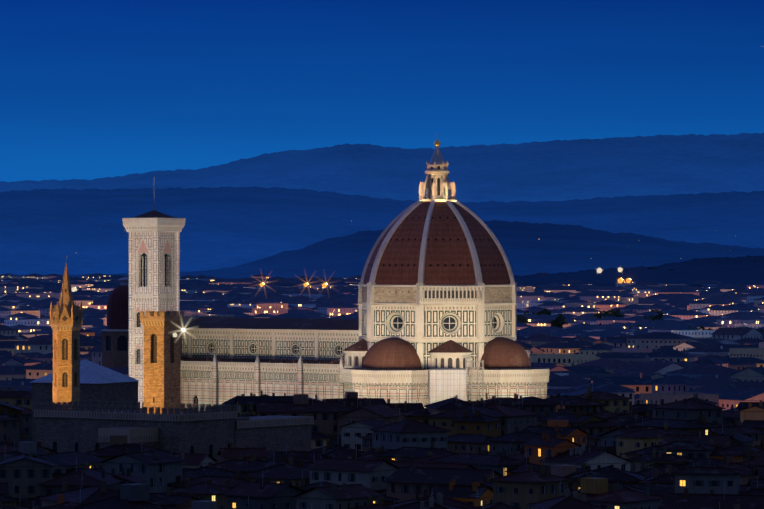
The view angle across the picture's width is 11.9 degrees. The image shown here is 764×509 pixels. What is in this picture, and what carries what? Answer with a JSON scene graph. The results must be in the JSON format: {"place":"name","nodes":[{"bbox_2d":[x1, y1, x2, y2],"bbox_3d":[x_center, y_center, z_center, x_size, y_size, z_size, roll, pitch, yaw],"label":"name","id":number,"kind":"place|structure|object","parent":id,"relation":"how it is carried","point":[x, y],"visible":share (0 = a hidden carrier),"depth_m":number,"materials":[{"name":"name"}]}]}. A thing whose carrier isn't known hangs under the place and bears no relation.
{"place":"outdoors","nodes":[
{"label":"outdoors","id":0,"kind":"place"},
{"bbox_2d":[31,359,138,441],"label":"pale roof hall","id":1,"kind":"structure","parent":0,"point":[98,382],"depth_m":1130.70,"materials":[{"name":"stone"}]},
{"bbox_2d":[140,290,183,413],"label":"square tower","id":2,"kind":"structure","parent":0,"point":[162,366],"depth_m":974.65,"materials":[{"name":"brown stone"}]},
{"bbox_2d":[33,401,313,462],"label":"crenellated building","id":3,"kind":"structure","parent":0,"point":[86,428],"depth_m":986.99,"materials":[{"name":"grey stone"}]},
{"bbox_2d":[181,314,359,411],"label":"cathedral nave","id":4,"kind":"structure","parent":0,"point":[224,358],"depth_m":1312.84,"materials":[{"name":"beige stone"}]},
{"bbox_2d":[0,186,763,274],"bbox_3d":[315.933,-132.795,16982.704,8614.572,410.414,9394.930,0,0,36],"label":"hills","id":5,"kind":"structure","parent":0,"point":[45,231],"depth_m":15164.41,"materials":[{"name":"blue"}]},
{"bbox_2d":[0,133,763,202],"bbox_3d":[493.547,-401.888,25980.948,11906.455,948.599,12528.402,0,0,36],"label":"hills","id":6,"kind":"structure","parent":0,"point":[566,170],"depth_m":24640.22,"materials":[{"name":"blue"}]},
{"bbox_2d":[0,255,763,284],"bbox_3d":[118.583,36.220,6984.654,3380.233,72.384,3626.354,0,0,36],"label":"hills","id":7,"kind":"structure","parent":0,"point":[745,270],"depth_m":6177.88,"materials":[{"name":"blue"}]},
{"bbox_2d":[0,0,763,181],"label":"sky","id":8,"kind":"structure","parent":0,"point":[90,89],"materials":[{"name":"blue"}]},
{"bbox_2d":[15,220,763,278],"bbox_3d":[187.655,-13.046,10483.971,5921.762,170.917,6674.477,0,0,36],"label":"hills","id":9,"kind":"structure","parent":0,"point":[532,248],"depth_m":8649.22,"materials":[{"name":"blue"}]},
{"bbox_2d":[359,282,516,368],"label":"dome drum","id":10,"kind":"object","parent":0,"point":[458,314],"visible":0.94,"depth_m":1261.86,"materials":[{"name":"beige stone"}]},
{"bbox_2d":[358,198,516,304],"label":"dome","id":11,"kind":"structure","parent":10,"relation":"on","point":[446,242],"depth_m":1269.43,"materials":[{"name":"brown tile"}]},
{"bbox_2d":[418,138,456,201],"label":"dome lantern","id":12,"kind":"object","parent":11,"relation":"on","point":[437,184],"visible":0.98,"depth_m":1282.86,"materials":[{"name":"white stone"}]},
{"label":"ground","id":13,"kind":"structure","parent":0,"visible":0},
{"bbox_2d":[49,256,82,409],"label":"church spire tower","id":14,"kind":"structure","parent":13,"relation":"on","point":[66,318],"depth_m":1048.91,"materials":[{"name":"stone"}]},
{"bbox_2d":[101,277,127,367],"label":"chapel dome","id":15,"kind":"structure","parent":13,"relation":"on","point":[115,343],"depth_m":1680.78,"materials":[{"name":"tile"}]},
{"bbox_2d":[122,208,185,407],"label":"campanile","id":16,"kind":"structure","parent":13,"relation":"on","point":[153,255],"depth_m":1316.42,"materials":[{"name":"stone"}]},
{"bbox_2d":[0,464,763,508],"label":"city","id":17,"kind":"object","parent":13,"relation":"on","point":[530,488],"visible":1,"depth_m":766.53,"materials":[{"name":"paint"}]},
{"bbox_2d":[0,382,763,508],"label":"city","id":18,"kind":"object","parent":13,"relation":"on","point":[455,447],"visible":0.62,"depth_m":955.70,"materials":[{"name":"paint"}]},
{"bbox_2d":[0,325,763,410],"bbox_3d":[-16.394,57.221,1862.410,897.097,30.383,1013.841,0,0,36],"label":"city buildings","id":19,"kind":"structure","parent":13,"relation":"on","point":[722,367],"depth_m":1705.89,"materials":[{"name":"paint"}]},
{"bbox_2d":[0,273,763,308],"bbox_3d":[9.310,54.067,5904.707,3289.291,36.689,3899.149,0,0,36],"label":"distant city","id":20,"kind":"object","parent":13,"relation":"on","point":[29,289],"visible":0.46,"depth_m":4552.56,"materials":[{"name":"paint"}]},
{"bbox_2d":[0,299,763,339],"bbox_3d":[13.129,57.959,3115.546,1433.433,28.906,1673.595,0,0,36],"label":"city","id":21,"kind":"object","parent":13,"relation":"on","point":[35,318],"visible":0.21,"depth_m":3121.63,"materials":[{"name":"paint"}]},
{"bbox_2d":[181,281,635,330],"bbox_3d":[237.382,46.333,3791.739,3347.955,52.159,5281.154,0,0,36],"label":"city lights","id":22,"kind":"object","parent":13,"relation":"on","point":[624,283],"visible":0.1,"depth_m":5283.19,"materials":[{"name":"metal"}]},
{"bbox_2d":[71,230,715,336],"bbox_3d":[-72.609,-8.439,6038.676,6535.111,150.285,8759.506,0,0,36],"label":"street lamps","id":23,"kind":"object","parent":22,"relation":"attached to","point":[599,270],"depth_m":4750.48,"materials":[{"name":"yellow"}]},
{"bbox_2d":[341,337,549,407],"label":"cathedral apses","id":24,"kind":"structure","parent":13,"relation":"on","point":[392,370],"depth_m":1255.11,"materials":[{"name":"beige stone"}]},
{"bbox_2d":[428,360,483,403],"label":"scaffolding","id":25,"kind":"object","parent":13,"relation":"on","point":[444,384],"visible":0.35,"depth_m":1249.35,"materials":[{"name":"grey"}]},
{"bbox_2d":[517,260,763,330],"bbox_3d":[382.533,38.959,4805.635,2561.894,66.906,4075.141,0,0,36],"label":"trees","id":26,"kind":"object","parent":13,"relation":"on","point":[556,322],"visible":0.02,"depth_m":2950.81,"materials":[{"name":"green plant"}]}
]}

